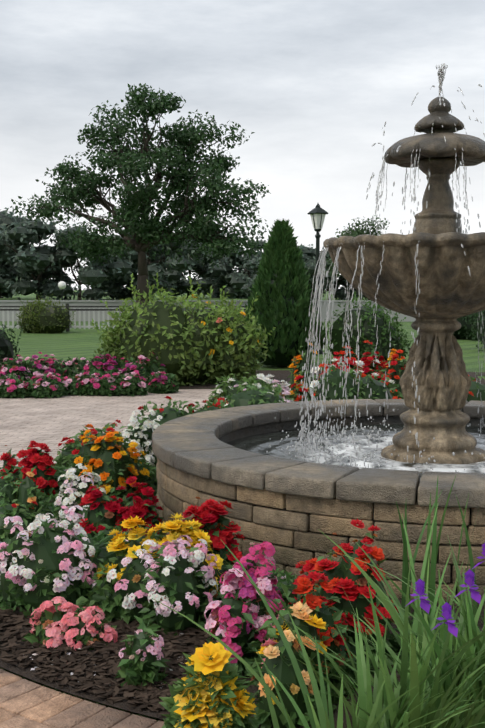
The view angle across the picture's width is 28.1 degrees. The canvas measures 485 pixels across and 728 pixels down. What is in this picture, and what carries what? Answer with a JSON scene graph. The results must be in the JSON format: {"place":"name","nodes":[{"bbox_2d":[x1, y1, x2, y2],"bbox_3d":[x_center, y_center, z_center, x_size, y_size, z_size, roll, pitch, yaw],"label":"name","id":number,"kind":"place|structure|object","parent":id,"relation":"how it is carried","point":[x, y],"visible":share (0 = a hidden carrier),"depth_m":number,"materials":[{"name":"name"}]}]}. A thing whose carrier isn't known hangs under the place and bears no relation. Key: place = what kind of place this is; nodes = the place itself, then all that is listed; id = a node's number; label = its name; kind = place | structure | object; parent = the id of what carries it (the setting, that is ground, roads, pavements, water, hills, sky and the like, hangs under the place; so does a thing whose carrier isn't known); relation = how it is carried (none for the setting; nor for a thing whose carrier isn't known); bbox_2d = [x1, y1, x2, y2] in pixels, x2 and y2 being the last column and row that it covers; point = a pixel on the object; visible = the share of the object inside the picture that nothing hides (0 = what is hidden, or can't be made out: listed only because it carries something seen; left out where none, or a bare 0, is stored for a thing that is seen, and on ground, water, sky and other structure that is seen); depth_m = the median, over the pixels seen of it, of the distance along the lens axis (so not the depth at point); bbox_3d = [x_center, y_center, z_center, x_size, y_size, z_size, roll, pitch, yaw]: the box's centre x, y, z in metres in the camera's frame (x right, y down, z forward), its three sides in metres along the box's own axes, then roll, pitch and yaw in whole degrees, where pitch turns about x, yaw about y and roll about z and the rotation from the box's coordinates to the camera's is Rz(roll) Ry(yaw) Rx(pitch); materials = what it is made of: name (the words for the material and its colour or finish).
{"place":"outdoors","nodes":[
{"label":"outdoors","id":0,"kind":"place"},
{"bbox_2d":[0,207,53,297],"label":"tree leaves","id":1,"kind":"object","parent":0,"point":[7,219],"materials":[{"name":"green plant"}]},
{"bbox_2d":[0,214,108,299],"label":"tree leaves","id":2,"kind":"object","parent":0,"point":[22,234],"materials":[{"name":"green plant"}]},
{"bbox_2d":[6,223,137,299],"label":"tree leaves","id":3,"kind":"object","parent":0,"point":[91,276],"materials":[{"name":"green plant"}]},
{"bbox_2d":[0,300,415,321],"bbox_3d":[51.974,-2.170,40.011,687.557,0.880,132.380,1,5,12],"label":"boundary wall","id":4,"kind":"structure","parent":0,"point":[119,302],"depth_m":40.78,"materials":[{"name":"grey concrete"}]},
{"bbox_2d":[0,290,484,720],"bbox_3d":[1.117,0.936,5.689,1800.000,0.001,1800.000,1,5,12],"label":"ground","id":5,"kind":"structure","parent":0,"point":[74,343],"depth_m":23.52,"materials":[{"name":"green plant"}]},
{"bbox_2d":[0,227,14,271],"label":"tree leaves","id":6,"kind":"object","parent":5,"relation":"on","point":[1,264],"visible":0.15,"depth_m":114.44,"materials":[{"name":"green plant"}]},
{"bbox_2d":[0,324,25,364],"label":"shrub foliage","id":7,"kind":"object","parent":5,"relation":"on","point":[7,349],"visible":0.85,"depth_m":14.94,"materials":[{"name":"green plant"}]},
{"bbox_2d":[16,294,75,333],"bbox_3d":[-6.096,-1.503,30.011,1.894,1.353,1.610,4,6,40],"label":"shrub foliage","id":8,"kind":"object","parent":5,"relation":"on","point":[39,317],"visible":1,"depth_m":29.73,"materials":[{"name":"green plant"}]},
{"bbox_2d":[61,274,62,299],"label":"lamp post","id":9,"kind":"object","parent":5,"relation":"on","point":[62,289],"visible":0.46,"depth_m":50.91,"materials":[{"name":"black metal"}]},
{"bbox_2d":[58,281,65,288],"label":"globe lamp","id":10,"kind":"object","parent":5,"relation":"on","point":[61,284],"visible":1,"depth_m":50.77,"materials":[{"name":"white glass"}]},
{"bbox_2d":[0,477,164,727],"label":"paver bricks","id":11,"kind":"object","parent":5,"relation":"on","point":[24,703],"visible":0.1,"depth_m":3.12,"materials":[{"name":"beige brick"}]},
{"bbox_2d":[0,308,241,328],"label":"fence pickets","id":12,"kind":"object","parent":5,"relation":"on","point":[74,326],"visible":0.21,"depth_m":31.04,"materials":[{"name":"white wood"}]},
{"bbox_2d":[0,303,244,331],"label":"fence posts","id":13,"kind":"object","parent":5,"relation":"on","point":[67,306],"visible":0.27,"depth_m":31.00,"materials":[{"name":"white wood"}]},
{"bbox_2d":[85,236,172,299],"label":"tree leaves","id":14,"kind":"object","parent":5,"relation":"on","point":[124,294],"visible":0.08,"depth_m":122.17,"materials":[{"name":"green plant"}]},
{"bbox_2d":[10,83,270,305],"bbox_3d":[-3.601,-5.569,36.198,9.972,8.848,6.400,1,5,12],"label":"tree","id":15,"kind":"object","parent":5,"relation":"on","point":[130,212],"depth_m":35.31,"materials":[{"name":"green plant"}]},
{"bbox_2d":[0,388,290,476],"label":"plaza paving","id":16,"kind":"structure","parent":5,"relation":"on","point":[51,422],"depth_m":10.68,"materials":[{"name":"beige stone"}]},
{"bbox_2d":[86,219,208,296],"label":"tree leaves","id":17,"kind":"object","parent":5,"relation":"on","point":[161,266],"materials":[{"name":"green plant"}]},
{"bbox_2d":[92,272,275,385],"bbox_3d":[-0.848,-0.441,14.168,2.657,1.770,2.063,0,4,-6],"label":"rose shrub","id":18,"kind":"object","parent":5,"relation":"on","point":[180,341],"depth_m":13.56,"materials":[{"name":"green plant"}]},
{"bbox_2d":[162,240,232,298],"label":"tree leaves","id":19,"kind":"object","parent":5,"relation":"on","point":[183,286],"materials":[{"name":"green plant"}]},
{"bbox_2d":[180,233,257,297],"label":"tree leaves","id":20,"kind":"object","parent":5,"relation":"on","point":[216,294],"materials":[{"name":"green plant"}]},
{"bbox_2d":[207,238,266,298],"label":"tree leaves","id":21,"kind":"object","parent":5,"relation":"on","point":[231,280],"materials":[{"name":"green plant"}]},
{"bbox_2d":[0,340,484,727],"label":"bed","id":22,"kind":"object","parent":5,"relation":"on","point":[177,583],"depth_m":3.92,"materials":[{"name":"plant"}]},
{"bbox_2d":[0,495,484,727],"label":"bed mulch","id":23,"kind":"object","parent":5,"relation":"on","point":[26,672],"depth_m":3.40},
{"bbox_2d":[0,605,249,713],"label":"mulch bark chips","id":24,"kind":"object","parent":23,"relation":"on","point":[146,695],"visible":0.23,"depth_m":3.46,"materials":[{"name":"brown wood"}]},
{"bbox_2d":[14,633,186,697],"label":"fallen petals","id":25,"kind":"object","parent":24,"relation":"on","point":[34,654],"visible":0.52,"depth_m":3.45,"materials":[{"name":"plant"}]},
{"bbox_2d":[152,502,484,727],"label":"iris","id":26,"kind":"object","parent":23,"relation":"on","point":[442,688],"depth_m":2.58,"materials":[{"name":"green plant"}]},
{"bbox_2d":[396,476,478,626],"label":"grass blades","id":27,"kind":"object","parent":23,"relation":"on","point":[432,572],"visible":0.69,"depth_m":3.85,"materials":[{"name":"green plant"}]},
{"bbox_2d":[239,249,311,296],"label":"tree leaves","id":28,"kind":"object","parent":5,"relation":"on","point":[252,264],"visible":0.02,"depth_m":113.75,"materials":[{"name":"green plant"}]},
{"bbox_2d":[242,218,327,366],"bbox_3d":[0.698,-1.249,17.025,1.629,2.602,1.622,1,5,12],"label":"arborvitae","id":29,"kind":"object","parent":5,"relation":"on","point":[283,290],"depth_m":16.63,"materials":[{"name":"green plant"}]},
{"bbox_2d":[307,203,327,353],"bbox_3d":[1.573,-1.791,20.336,0.313,3.170,0.313,7,8,57],"label":"lamp post","id":30,"kind":"object","parent":5,"relation":"on","point":[318,209],"depth_m":20.22,"materials":[{"name":"black metal"}]},
{"bbox_2d":[297,244,339,299],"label":"tree leaves","id":31,"kind":"object","parent":5,"relation":"on","point":[309,256],"visible":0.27,"depth_m":114.83,"materials":[{"name":"green plant"}]},
{"bbox_2d":[156,458,484,604],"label":"basin wall blocks","id":32,"kind":"structure","parent":5,"relation":"on","point":[178,491],"depth_m":4.25,"materials":[{"name":"beige stone"}]},
{"bbox_2d":[152,399,484,507],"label":"basin coping","id":33,"kind":"object","parent":32,"relation":"on","point":[192,444],"visible":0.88,"depth_m":4.56,"materials":[{"name":"grey stone"}]},
{"bbox_2d":[201,491,483,601],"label":"mortar joints","id":34,"kind":"object","parent":32,"relation":"attached to","point":[437,561],"depth_m":4.18,"materials":[{"name":"grey concrete"}]},
{"bbox_2d":[218,415,484,442],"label":"basin","id":35,"kind":"object","parent":32,"relation":"in","point":[260,429],"depth_m":6.80,"materials":[{"name":"grey stone"}]},
{"bbox_2d":[227,424,484,479],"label":"pool water","id":36,"kind":"structure","parent":35,"relation":"in","point":[259,443],"depth_m":5.93,"materials":[{"name":"grey liquid"}]},
{"bbox_2d":[266,63,484,471],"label":"falling water","id":37,"kind":"structure","parent":36,"relation":"on","point":[322,262],"depth_m":5.50,"materials":[{"name":"clear liquid"}]},
{"bbox_2d":[323,97,484,463],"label":"fountain","id":38,"kind":"object","parent":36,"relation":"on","point":[451,290],"visible":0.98,"depth_m":5.42,"materials":[{"name":"stone"}]},
{"bbox_2d":[179,370,484,388],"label":"bed mulch","id":39,"kind":"object","parent":5,"relation":"on","point":[279,375],"visible":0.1,"depth_m":14.92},
{"bbox_2d":[325,215,389,299],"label":"tree","id":40,"kind":"object","parent":5,"relation":"on","point":[354,232],"depth_m":60.41,"materials":[{"name":"green plant"}]},
{"bbox_2d":[322,291,412,368],"bbox_3d":[2.135,-0.531,16.636,1.566,1.450,1.849,1,5,12],"label":"shrub foliage","id":41,"kind":"object","parent":5,"relation":"on","point":[368,328],"visible":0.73,"depth_m":16.19,"materials":[{"name":"green plant"}]},
{"bbox_2d":[453,312,479,340],"bbox_3d":[6.287,-1.363,26.372,2.276,1.769,2.180,-3,5,-31],"label":"foliage shrub","id":42,"kind":"object","parent":5,"relation":"on","point":[464,331],"visible":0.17,"depth_m":25.77,"materials":[{"name":"green plant"}]},
{"bbox_2d":[469,310,484,350],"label":"shrub foliage","id":43,"kind":"object","parent":5,"relation":"on","point":[481,337],"visible":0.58,"depth_m":21.40,"materials":[{"name":"green plant"}]},
{"bbox_2d":[0,0,484,289],"label":"sky","id":44,"kind":"structure","parent":0,"point":[317,83],"materials":[{"name":"grey"}]},
{"bbox_2d":[308,248,354,299],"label":"tree leaves","id":45,"kind":"object","parent":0,"point":[340,293],"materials":[{"name":"green plant"}]},
{"bbox_2d":[333,275,366,299],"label":"tree leaves","id":46,"kind":"object","parent":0,"point":[342,281],"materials":[{"name":"green plant"}]}
]}

